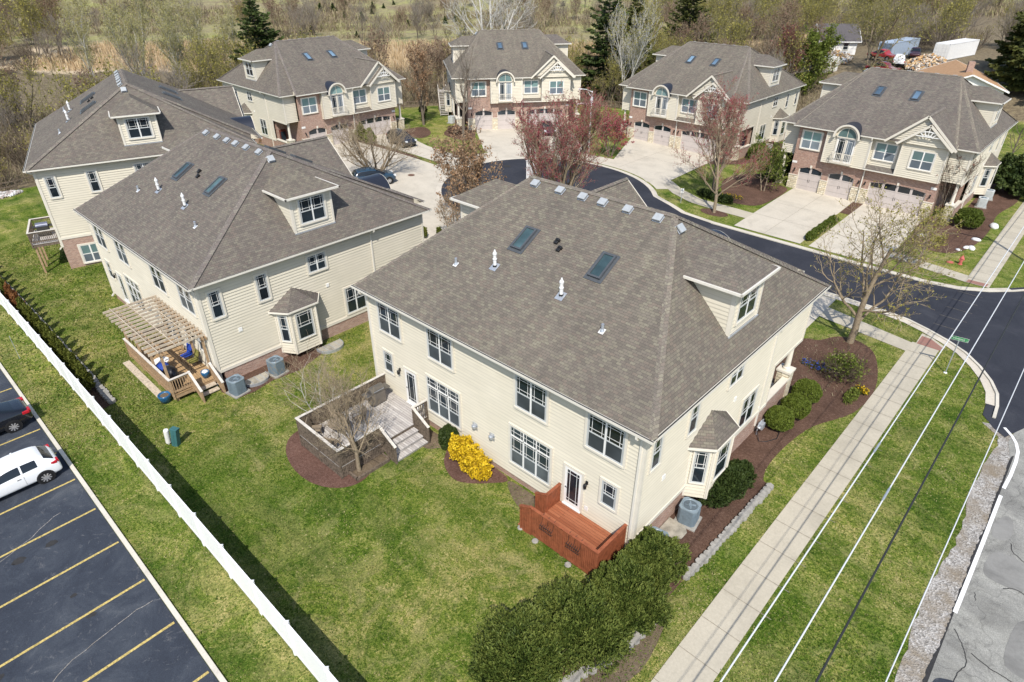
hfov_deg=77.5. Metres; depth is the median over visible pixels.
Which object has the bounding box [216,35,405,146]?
townhouse
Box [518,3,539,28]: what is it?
wood tree
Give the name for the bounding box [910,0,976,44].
wood tree
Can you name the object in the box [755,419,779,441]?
gas meter
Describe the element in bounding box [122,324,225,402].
deck
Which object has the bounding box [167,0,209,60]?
poplar
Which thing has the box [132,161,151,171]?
window
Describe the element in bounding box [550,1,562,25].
wood tree
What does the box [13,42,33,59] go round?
brush shrub
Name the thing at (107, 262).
window
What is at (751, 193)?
planting bed
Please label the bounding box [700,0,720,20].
wood tree
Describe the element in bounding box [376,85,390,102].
window
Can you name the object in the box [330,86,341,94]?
arch window
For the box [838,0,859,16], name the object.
wood tree
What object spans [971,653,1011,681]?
tar seam
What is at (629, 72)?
wood tree
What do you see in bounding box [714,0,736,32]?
wood tree
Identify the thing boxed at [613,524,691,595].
evergreen bush
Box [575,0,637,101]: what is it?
spruce
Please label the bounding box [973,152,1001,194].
bay window
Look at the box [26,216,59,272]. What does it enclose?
deck
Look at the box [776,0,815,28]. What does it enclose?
wood tree
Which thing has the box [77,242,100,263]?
window
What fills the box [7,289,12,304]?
arborvitae
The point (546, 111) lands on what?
garage door
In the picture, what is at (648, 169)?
driveway
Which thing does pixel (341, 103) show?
balcony door
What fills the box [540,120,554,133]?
parked car
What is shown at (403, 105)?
rail fence
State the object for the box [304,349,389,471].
garden tree
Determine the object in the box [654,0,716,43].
pine
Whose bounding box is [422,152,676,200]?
circle apron
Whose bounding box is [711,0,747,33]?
wood tree
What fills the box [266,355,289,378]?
air conditioner
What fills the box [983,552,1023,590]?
asphalt patch
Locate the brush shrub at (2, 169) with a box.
[0,157,10,186]
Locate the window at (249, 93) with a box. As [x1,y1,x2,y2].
[246,90,252,101]
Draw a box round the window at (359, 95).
[353,88,367,104]
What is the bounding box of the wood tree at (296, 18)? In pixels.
[286,6,310,37]
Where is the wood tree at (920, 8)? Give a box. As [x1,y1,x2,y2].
[905,0,948,24]
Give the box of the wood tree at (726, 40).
[714,37,732,44]
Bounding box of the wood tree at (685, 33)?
[668,19,693,45]
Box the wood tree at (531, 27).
[521,15,541,28]
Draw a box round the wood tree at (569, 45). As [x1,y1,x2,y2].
[564,24,579,58]
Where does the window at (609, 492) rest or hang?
in the townhouse at (610, 357)
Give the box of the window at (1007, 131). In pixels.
[1000,131,1007,147]
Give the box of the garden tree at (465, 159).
[425,122,506,203]
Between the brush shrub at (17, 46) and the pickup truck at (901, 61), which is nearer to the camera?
the pickup truck at (901, 61)
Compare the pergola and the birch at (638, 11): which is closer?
the pergola
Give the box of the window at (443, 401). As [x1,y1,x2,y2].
[425,373,462,431]
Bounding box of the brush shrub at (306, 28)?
[298,22,313,33]
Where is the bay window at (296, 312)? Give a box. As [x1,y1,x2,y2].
[268,287,322,353]
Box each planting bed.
[84,387,111,408]
[219,344,321,397]
[286,431,368,487]
[358,140,422,159]
[406,127,430,137]
[444,126,474,139]
[444,450,507,482]
[556,336,877,677]
[700,208,727,216]
[708,143,782,164]
[721,173,786,205]
[840,202,862,214]
[911,184,1019,252]
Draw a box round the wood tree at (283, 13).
[278,0,298,33]
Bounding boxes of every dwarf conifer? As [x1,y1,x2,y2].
[354,122,365,140]
[363,127,376,143]
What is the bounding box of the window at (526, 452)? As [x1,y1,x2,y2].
[508,422,553,487]
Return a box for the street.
[441,159,1023,436]
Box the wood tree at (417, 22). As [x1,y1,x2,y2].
[404,4,428,38]
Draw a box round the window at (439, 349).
[424,326,454,372]
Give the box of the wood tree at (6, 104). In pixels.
[0,89,26,136]
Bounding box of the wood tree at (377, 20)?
[370,12,384,34]
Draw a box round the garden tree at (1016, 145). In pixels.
[1005,114,1023,152]
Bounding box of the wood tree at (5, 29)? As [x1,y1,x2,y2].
[0,9,19,43]
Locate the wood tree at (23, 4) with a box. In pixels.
[0,0,58,59]
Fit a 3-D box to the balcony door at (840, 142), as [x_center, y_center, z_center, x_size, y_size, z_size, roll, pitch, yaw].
[32.960,-19.222,64.093,1.080,2.580,0.140,26,40,36]
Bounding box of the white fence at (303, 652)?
[0,292,337,681]
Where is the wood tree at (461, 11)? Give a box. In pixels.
[452,2,473,33]
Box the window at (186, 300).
[175,284,197,317]
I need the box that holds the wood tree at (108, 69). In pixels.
[81,52,160,88]
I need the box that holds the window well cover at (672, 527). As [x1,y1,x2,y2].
[660,517,686,538]
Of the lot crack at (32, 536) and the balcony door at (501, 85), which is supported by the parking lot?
the lot crack at (32, 536)
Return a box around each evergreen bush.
[464,601,579,681]
[533,573,636,680]
[584,549,673,640]
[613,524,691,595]
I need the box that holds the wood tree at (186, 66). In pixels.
[165,50,209,88]
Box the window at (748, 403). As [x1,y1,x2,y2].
[737,384,759,431]
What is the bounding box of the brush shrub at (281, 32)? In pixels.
[280,29,289,38]
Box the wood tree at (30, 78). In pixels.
[0,48,69,133]
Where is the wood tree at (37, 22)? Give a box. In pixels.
[9,0,75,52]
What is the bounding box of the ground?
[0,0,1023,681]
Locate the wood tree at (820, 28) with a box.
[803,14,839,64]
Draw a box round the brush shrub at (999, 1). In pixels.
[987,0,1004,8]
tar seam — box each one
[953,630,966,681]
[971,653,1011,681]
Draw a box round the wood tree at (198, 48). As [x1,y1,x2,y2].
[181,26,230,86]
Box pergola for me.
[103,295,211,390]
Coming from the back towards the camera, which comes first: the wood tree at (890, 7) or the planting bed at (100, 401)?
the wood tree at (890, 7)
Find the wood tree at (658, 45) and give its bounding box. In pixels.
[645,32,675,65]
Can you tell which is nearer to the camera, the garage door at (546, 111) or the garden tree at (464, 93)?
the garden tree at (464, 93)
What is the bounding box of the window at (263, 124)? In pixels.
[259,117,268,136]
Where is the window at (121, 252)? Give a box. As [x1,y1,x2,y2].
[112,239,130,268]
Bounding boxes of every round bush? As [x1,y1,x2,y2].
[747,142,769,157]
[953,207,985,227]
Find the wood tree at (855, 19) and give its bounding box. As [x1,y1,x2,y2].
[842,1,879,34]
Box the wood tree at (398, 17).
[392,5,408,29]
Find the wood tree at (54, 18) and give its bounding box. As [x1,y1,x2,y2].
[29,0,71,46]
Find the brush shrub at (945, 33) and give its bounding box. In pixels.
[935,26,956,40]
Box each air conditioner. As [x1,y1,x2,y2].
[225,374,250,398]
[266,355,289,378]
[447,115,454,123]
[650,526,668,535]
[674,497,701,531]
[974,196,988,208]
[983,189,994,200]
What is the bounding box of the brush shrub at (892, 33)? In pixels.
[872,24,908,43]
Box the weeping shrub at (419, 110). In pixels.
[418,105,427,118]
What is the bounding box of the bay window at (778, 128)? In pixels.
[769,108,788,141]
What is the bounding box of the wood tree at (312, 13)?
[301,3,322,35]
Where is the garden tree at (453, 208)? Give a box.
[434,186,463,226]
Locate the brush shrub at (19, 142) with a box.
[0,125,28,162]
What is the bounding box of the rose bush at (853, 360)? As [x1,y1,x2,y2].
[821,348,870,384]
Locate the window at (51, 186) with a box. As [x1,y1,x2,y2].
[41,175,62,199]
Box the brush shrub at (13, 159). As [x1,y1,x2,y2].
[4,144,27,169]
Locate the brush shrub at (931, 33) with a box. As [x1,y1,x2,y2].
[914,29,935,46]
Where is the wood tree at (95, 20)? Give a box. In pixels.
[80,8,102,36]
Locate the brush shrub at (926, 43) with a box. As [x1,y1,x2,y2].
[918,35,934,51]
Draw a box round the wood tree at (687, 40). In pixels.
[673,30,698,45]
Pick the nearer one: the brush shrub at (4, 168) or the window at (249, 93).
the brush shrub at (4, 168)
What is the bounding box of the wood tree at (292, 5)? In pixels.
[277,0,301,37]
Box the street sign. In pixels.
[943,335,969,373]
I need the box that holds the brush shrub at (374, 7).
[367,2,375,13]
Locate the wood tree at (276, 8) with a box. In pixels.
[261,0,288,36]
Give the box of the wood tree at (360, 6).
[352,0,367,12]
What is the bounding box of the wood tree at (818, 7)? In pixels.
[798,0,841,33]
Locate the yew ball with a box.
[437,423,458,449]
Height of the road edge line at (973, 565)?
0.103 m
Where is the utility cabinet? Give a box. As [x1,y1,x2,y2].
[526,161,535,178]
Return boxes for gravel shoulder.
[895,422,1010,681]
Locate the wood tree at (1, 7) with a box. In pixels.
[0,0,15,47]
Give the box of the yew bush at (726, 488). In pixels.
[698,458,758,507]
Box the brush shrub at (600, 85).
[586,71,609,99]
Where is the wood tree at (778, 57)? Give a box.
[765,47,803,73]
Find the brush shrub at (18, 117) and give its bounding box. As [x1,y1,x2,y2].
[2,102,29,128]
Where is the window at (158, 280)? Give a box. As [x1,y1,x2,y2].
[147,264,168,296]
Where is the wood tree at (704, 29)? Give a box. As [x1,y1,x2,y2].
[683,9,716,42]
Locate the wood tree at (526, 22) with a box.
[517,6,537,27]
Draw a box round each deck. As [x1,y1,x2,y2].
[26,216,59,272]
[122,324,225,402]
[295,373,429,478]
[518,482,627,580]
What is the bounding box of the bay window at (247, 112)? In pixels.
[241,102,252,118]
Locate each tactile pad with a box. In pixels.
[917,336,941,350]
[966,279,988,286]
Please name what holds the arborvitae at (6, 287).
on the planting bed at (100, 401)
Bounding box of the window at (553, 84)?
[548,80,564,94]
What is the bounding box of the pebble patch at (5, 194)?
[0,190,22,198]
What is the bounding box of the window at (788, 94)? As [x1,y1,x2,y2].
[784,93,789,107]
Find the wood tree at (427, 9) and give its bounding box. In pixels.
[420,1,434,16]
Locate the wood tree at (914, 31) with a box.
[903,15,923,37]
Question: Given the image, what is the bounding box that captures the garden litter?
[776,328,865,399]
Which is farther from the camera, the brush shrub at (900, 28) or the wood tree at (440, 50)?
the brush shrub at (900, 28)
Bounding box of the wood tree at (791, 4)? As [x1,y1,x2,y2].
[782,0,803,31]
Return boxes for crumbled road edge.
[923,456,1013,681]
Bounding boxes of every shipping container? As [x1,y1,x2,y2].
[878,37,920,57]
[933,38,979,59]
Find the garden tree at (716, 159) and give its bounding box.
[696,83,748,189]
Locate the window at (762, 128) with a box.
[757,123,766,140]
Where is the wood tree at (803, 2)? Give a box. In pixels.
[795,0,839,32]
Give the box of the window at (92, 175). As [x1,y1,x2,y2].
[83,169,103,192]
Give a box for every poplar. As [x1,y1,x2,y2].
[53,0,97,81]
[97,2,149,73]
[101,0,164,73]
[142,0,187,70]
[150,9,193,71]
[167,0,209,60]
[208,1,244,63]
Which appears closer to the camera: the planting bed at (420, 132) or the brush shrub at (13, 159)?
the brush shrub at (13, 159)
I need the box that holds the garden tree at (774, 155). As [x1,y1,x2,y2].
[743,132,791,190]
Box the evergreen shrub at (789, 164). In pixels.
[760,152,793,180]
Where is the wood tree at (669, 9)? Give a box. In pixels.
[661,0,680,29]
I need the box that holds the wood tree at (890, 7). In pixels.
[880,0,897,24]
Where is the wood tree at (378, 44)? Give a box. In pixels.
[360,26,391,67]
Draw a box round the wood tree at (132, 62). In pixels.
[111,40,167,79]
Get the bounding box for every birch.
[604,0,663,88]
[606,0,659,90]
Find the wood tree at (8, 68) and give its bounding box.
[0,55,23,127]
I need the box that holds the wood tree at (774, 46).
[759,35,789,60]
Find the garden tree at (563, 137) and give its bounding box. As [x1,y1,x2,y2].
[506,82,617,187]
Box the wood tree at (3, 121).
[0,105,20,133]
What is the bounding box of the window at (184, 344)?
[162,306,185,346]
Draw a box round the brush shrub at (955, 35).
[941,30,963,40]
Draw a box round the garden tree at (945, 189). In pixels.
[936,145,985,215]
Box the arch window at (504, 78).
[499,74,511,81]
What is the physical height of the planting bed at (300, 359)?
0.070 m
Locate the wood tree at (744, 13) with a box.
[737,3,754,38]
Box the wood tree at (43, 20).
[29,0,59,45]
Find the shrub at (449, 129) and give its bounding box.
[446,124,470,135]
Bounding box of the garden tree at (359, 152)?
[325,113,420,172]
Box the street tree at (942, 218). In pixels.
[903,203,959,268]
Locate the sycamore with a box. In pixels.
[441,0,537,39]
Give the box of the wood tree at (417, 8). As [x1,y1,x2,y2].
[407,0,426,21]
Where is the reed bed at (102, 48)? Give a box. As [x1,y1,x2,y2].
[4,32,807,71]
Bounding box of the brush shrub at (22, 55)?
[6,44,39,75]
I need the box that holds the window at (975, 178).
[967,172,978,196]
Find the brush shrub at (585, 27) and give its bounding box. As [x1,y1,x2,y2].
[582,20,590,32]
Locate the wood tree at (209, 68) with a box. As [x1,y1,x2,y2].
[190,25,237,87]
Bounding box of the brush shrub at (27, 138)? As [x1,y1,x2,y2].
[9,121,32,152]
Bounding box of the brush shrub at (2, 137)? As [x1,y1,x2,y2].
[0,132,13,164]
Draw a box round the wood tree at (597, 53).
[591,35,614,70]
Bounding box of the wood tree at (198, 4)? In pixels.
[193,0,202,10]
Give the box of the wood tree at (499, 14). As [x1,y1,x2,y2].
[492,2,505,28]
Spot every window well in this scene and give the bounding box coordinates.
[245,371,268,386]
[317,338,343,353]
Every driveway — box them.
[334,141,449,189]
[346,165,428,207]
[376,133,477,165]
[418,194,460,240]
[477,129,535,158]
[534,129,591,158]
[609,138,715,182]
[735,188,851,242]
[807,295,835,326]
[809,204,922,264]
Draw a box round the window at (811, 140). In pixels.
[799,129,824,151]
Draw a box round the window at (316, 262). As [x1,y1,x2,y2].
[304,249,328,275]
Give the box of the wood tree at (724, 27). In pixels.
[700,12,728,40]
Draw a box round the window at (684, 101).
[680,97,697,114]
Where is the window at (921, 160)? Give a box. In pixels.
[906,149,937,172]
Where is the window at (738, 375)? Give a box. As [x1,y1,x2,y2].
[727,362,746,390]
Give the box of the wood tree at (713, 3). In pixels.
[695,0,718,30]
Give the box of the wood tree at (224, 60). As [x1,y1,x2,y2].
[207,42,237,84]
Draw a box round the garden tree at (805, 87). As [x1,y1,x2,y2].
[795,70,814,95]
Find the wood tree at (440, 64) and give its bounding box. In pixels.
[431,52,446,84]
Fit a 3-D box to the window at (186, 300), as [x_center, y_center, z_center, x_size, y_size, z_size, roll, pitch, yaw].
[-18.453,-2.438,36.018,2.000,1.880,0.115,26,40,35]
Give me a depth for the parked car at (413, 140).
79.61 m
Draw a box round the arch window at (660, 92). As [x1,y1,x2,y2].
[655,88,667,96]
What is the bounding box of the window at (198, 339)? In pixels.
[195,331,207,352]
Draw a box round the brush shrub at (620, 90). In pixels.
[613,77,627,99]
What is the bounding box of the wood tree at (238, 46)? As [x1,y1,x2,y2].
[222,31,275,68]
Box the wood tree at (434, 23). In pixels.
[425,14,441,36]
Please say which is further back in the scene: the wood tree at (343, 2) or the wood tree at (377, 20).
the wood tree at (343, 2)
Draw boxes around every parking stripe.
[0,429,39,445]
[0,479,74,514]
[0,508,94,557]
[0,541,118,607]
[0,579,144,667]
[83,621,173,681]
[193,671,208,681]
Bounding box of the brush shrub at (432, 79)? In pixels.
[424,67,441,92]
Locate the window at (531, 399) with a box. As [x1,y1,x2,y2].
[513,373,549,425]
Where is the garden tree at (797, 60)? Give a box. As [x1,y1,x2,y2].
[764,20,810,74]
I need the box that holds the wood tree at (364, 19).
[349,2,369,40]
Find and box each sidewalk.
[651,342,938,681]
[664,181,753,217]
[819,307,911,350]
[890,252,967,280]
[916,333,944,350]
[964,202,1023,287]
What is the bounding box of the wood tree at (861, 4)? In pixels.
[847,0,884,23]
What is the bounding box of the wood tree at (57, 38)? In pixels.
[36,12,79,65]
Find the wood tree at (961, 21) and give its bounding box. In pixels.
[938,0,977,40]
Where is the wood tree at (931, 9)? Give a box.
[919,0,949,24]
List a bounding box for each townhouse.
[22,69,262,268]
[73,127,431,385]
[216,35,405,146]
[350,175,830,546]
[443,29,585,129]
[619,41,806,160]
[775,67,1017,220]
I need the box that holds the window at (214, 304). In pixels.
[204,287,227,321]
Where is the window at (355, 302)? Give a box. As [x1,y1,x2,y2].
[342,283,366,315]
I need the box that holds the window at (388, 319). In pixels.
[375,300,402,343]
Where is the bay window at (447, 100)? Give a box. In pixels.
[443,82,451,111]
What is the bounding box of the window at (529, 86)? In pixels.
[523,80,538,93]
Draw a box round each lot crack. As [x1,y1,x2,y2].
[0,514,57,561]
[53,600,152,681]
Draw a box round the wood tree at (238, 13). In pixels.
[231,0,251,36]
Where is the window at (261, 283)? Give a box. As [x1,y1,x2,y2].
[252,271,272,303]
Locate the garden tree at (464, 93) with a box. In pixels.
[436,20,494,137]
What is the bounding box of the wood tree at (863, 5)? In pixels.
[852,0,880,20]
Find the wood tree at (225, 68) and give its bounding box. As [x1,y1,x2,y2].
[206,51,236,86]
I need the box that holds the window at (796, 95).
[793,90,798,104]
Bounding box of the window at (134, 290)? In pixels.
[123,273,148,315]
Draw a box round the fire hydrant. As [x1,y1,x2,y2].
[946,255,964,264]
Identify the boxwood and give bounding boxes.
[764,405,794,431]
[780,392,811,419]
[791,378,822,402]
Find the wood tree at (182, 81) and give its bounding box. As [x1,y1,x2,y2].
[167,69,190,88]
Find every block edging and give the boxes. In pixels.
[1,276,115,403]
[558,624,655,681]
[682,483,773,580]
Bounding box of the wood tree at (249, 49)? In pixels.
[234,38,261,64]
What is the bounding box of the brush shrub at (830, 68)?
[817,55,841,83]
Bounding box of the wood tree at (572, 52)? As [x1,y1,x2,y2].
[568,33,593,81]
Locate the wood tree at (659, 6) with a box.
[637,0,667,34]
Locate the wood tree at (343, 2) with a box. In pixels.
[335,0,356,23]
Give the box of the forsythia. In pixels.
[448,432,493,480]
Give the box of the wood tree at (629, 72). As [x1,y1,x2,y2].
[619,54,648,78]
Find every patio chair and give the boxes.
[156,362,168,372]
[179,343,192,362]
[186,348,200,369]
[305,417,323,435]
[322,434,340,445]
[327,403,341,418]
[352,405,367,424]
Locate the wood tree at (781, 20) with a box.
[747,3,793,53]
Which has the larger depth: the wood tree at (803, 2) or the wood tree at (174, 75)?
the wood tree at (803, 2)
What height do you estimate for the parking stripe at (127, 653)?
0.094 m
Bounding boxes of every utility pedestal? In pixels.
[163,428,170,444]
[169,426,180,446]
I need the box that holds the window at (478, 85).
[470,81,486,96]
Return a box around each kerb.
[0,363,226,681]
[711,222,1023,291]
[825,291,998,417]
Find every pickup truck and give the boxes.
[865,61,900,69]
[867,49,895,59]
[891,54,904,66]
[908,47,920,58]
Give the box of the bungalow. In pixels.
[918,60,1009,93]
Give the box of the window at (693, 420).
[685,401,702,438]
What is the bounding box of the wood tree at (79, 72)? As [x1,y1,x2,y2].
[71,64,109,95]
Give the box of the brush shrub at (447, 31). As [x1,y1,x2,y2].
[441,26,453,36]
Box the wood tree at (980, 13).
[971,0,995,25]
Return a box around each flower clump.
[800,357,831,372]
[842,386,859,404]
[854,384,869,395]
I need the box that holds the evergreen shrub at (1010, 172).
[992,152,1023,197]
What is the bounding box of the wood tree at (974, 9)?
[956,3,988,38]
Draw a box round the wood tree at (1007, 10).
[987,0,1023,41]
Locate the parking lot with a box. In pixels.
[0,369,218,681]
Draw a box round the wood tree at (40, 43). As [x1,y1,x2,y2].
[24,30,58,61]
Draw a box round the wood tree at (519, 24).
[508,15,524,28]
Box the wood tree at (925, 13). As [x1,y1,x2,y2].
[906,1,939,35]
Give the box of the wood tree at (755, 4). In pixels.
[732,0,777,38]
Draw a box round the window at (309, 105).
[300,96,318,114]
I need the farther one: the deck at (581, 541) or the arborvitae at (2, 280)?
the arborvitae at (2, 280)
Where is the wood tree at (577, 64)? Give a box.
[570,51,586,85]
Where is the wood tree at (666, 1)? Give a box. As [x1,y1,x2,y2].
[658,0,673,17]
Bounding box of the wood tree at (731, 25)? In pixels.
[715,9,746,43]
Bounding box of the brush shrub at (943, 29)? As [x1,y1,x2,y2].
[932,18,958,39]
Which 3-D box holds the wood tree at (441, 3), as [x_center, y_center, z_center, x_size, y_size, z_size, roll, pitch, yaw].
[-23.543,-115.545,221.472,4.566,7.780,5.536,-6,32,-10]
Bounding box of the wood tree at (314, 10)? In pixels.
[302,0,328,29]
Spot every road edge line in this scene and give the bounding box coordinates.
[953,495,1002,612]
[1002,427,1019,488]
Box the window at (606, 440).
[583,411,629,469]
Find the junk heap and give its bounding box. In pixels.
[802,50,852,64]
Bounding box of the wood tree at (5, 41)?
[0,9,19,53]
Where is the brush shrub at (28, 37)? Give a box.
[16,25,35,44]
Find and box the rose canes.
[821,344,874,386]
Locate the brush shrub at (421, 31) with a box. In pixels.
[418,25,426,35]
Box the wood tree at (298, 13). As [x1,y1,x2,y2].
[290,4,303,25]
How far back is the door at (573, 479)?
27.39 m
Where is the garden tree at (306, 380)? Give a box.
[265,330,356,442]
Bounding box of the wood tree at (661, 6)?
[653,0,666,18]
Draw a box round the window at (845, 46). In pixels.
[842,43,849,49]
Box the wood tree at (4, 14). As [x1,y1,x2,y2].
[0,0,20,41]
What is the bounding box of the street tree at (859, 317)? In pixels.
[810,178,964,343]
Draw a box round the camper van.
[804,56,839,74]
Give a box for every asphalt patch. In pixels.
[933,678,952,681]
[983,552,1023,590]
[992,516,1013,540]
[1004,621,1023,678]
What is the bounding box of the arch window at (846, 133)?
[837,129,856,139]
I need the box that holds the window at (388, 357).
[381,347,395,376]
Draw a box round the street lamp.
[578,88,592,153]
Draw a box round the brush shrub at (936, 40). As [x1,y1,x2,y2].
[929,35,945,48]
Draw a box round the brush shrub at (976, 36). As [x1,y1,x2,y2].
[966,32,984,43]
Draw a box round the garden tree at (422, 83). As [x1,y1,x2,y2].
[401,39,432,124]
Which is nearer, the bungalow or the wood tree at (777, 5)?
the bungalow
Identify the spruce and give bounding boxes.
[228,0,283,62]
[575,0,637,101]
[983,11,1023,91]
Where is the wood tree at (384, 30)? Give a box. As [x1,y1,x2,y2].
[376,18,393,38]
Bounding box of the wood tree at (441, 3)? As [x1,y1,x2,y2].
[438,0,449,14]
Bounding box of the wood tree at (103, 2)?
[87,0,109,17]
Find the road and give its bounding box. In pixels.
[928,428,1023,681]
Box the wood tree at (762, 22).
[746,15,766,43]
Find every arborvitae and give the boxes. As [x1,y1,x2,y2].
[0,277,6,296]
[3,282,10,302]
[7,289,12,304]
[10,289,24,309]
[15,296,25,315]
[21,303,27,321]
[24,304,33,327]
[31,313,41,337]
[37,321,43,340]
[41,323,56,346]
[48,331,60,356]
[56,339,65,362]
[62,348,70,371]
[67,352,80,377]
[74,361,95,391]
[423,226,427,237]
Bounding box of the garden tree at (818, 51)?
[795,22,843,94]
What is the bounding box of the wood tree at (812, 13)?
[799,0,821,31]
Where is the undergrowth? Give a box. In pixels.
[0,35,833,191]
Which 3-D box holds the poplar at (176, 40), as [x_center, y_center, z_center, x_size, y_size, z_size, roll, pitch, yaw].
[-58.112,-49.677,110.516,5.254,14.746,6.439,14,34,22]
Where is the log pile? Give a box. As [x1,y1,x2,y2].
[902,53,948,70]
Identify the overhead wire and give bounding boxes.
[720,227,1023,681]
[774,261,1023,681]
[815,294,1023,681]
[885,369,1023,681]
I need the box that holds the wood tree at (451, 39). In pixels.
[442,21,465,74]
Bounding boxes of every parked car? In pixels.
[0,397,32,432]
[0,444,61,497]
[351,167,395,183]
[386,128,416,147]
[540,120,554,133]
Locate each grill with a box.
[31,221,51,235]
[163,365,182,387]
[362,382,389,405]
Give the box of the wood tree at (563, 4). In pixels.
[559,0,572,20]
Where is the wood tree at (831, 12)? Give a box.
[807,0,841,23]
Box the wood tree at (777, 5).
[762,1,802,38]
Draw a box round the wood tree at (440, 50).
[422,40,451,89]
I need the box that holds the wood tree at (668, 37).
[645,21,682,50]
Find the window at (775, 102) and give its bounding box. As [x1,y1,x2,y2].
[772,96,778,107]
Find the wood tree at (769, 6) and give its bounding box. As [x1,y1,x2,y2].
[757,0,783,41]
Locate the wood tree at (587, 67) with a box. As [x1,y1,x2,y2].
[582,50,608,76]
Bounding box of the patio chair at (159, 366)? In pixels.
[156,362,168,372]
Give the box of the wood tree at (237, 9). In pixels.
[228,0,244,24]
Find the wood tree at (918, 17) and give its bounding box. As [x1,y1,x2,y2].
[903,3,938,36]
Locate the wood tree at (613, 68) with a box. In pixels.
[595,45,626,103]
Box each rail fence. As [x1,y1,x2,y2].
[0,176,34,189]
[397,100,418,108]
[574,98,621,108]
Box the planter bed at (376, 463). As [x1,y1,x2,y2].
[349,453,389,480]
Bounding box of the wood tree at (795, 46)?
[774,15,811,82]
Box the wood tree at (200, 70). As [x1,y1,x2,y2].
[168,62,207,88]
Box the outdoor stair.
[437,82,448,115]
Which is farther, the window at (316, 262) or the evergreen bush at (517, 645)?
the window at (316, 262)
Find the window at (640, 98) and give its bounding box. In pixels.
[632,90,647,107]
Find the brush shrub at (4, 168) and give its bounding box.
[0,153,13,182]
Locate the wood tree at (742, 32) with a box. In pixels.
[700,0,754,46]
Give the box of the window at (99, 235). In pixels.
[91,224,109,251]
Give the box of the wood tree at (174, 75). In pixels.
[158,60,203,88]
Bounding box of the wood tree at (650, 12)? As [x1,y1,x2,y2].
[638,0,662,34]
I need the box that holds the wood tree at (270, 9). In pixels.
[257,0,284,23]
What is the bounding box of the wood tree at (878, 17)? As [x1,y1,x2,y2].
[859,0,893,45]
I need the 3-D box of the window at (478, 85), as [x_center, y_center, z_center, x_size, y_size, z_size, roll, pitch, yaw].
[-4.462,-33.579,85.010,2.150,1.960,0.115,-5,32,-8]
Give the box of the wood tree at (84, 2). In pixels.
[66,0,98,12]
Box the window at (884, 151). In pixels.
[871,141,899,163]
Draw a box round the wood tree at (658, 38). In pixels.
[644,19,670,66]
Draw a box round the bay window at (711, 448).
[682,410,740,498]
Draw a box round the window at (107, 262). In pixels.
[104,258,115,280]
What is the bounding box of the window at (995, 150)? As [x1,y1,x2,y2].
[994,136,1001,151]
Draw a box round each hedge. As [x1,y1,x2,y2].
[696,188,733,203]
[805,214,839,240]
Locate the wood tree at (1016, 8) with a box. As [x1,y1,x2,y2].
[990,0,1023,41]
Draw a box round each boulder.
[968,245,975,250]
[989,223,998,228]
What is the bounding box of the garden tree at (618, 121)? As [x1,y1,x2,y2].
[595,105,637,156]
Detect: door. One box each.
[115,270,130,302]
[183,326,199,360]
[279,129,286,140]
[309,128,326,137]
[329,94,339,115]
[331,124,349,144]
[336,93,344,113]
[358,116,390,134]
[403,365,419,408]
[475,111,492,129]
[497,110,515,128]
[498,82,505,100]
[505,81,512,100]
[526,108,562,128]
[561,462,584,513]
[633,121,649,140]
[653,125,670,145]
[654,95,662,115]
[659,97,668,116]
[679,131,715,155]
[739,135,747,146]
[795,167,821,192]
[824,174,853,199]
[831,137,847,162]
[837,43,842,51]
[840,139,857,163]
[864,182,925,215]
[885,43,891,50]
[934,44,942,54]
[940,44,949,57]
[942,188,958,205]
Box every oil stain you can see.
[11,557,26,564]
[45,540,57,547]
[86,612,96,618]
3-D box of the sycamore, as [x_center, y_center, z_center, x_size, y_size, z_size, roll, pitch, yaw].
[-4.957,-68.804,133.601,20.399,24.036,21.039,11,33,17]
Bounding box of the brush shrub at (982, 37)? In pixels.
[966,25,992,49]
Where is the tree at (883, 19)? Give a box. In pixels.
[838,0,935,71]
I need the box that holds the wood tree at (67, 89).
[31,56,111,113]
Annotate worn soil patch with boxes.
[423,429,440,448]
[507,481,543,513]
[581,616,666,681]
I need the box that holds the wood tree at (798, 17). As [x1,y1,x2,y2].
[784,0,807,30]
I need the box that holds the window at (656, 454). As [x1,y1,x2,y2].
[648,434,665,474]
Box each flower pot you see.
[157,391,170,403]
[200,369,209,378]
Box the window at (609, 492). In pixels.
[598,476,620,513]
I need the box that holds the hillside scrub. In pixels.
[1,0,1023,40]
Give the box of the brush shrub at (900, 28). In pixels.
[887,18,915,38]
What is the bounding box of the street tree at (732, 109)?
[668,72,774,212]
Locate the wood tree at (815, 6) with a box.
[803,0,837,31]
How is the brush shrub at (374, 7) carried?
on the ground
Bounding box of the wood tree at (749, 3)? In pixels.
[737,0,760,38]
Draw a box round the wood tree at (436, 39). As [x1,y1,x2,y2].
[426,35,448,86]
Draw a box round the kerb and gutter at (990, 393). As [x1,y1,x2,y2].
[436,157,1010,405]
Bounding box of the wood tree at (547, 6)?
[535,0,553,25]
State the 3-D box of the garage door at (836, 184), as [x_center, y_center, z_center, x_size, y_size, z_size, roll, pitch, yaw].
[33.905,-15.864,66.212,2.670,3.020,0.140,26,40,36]
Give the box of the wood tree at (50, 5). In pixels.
[34,0,68,54]
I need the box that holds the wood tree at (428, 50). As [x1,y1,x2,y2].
[395,38,439,104]
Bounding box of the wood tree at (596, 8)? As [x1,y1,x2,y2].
[595,3,602,30]
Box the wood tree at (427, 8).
[421,0,434,22]
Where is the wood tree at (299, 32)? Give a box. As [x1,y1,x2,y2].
[289,23,327,38]
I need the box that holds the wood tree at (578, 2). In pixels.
[569,0,583,18]

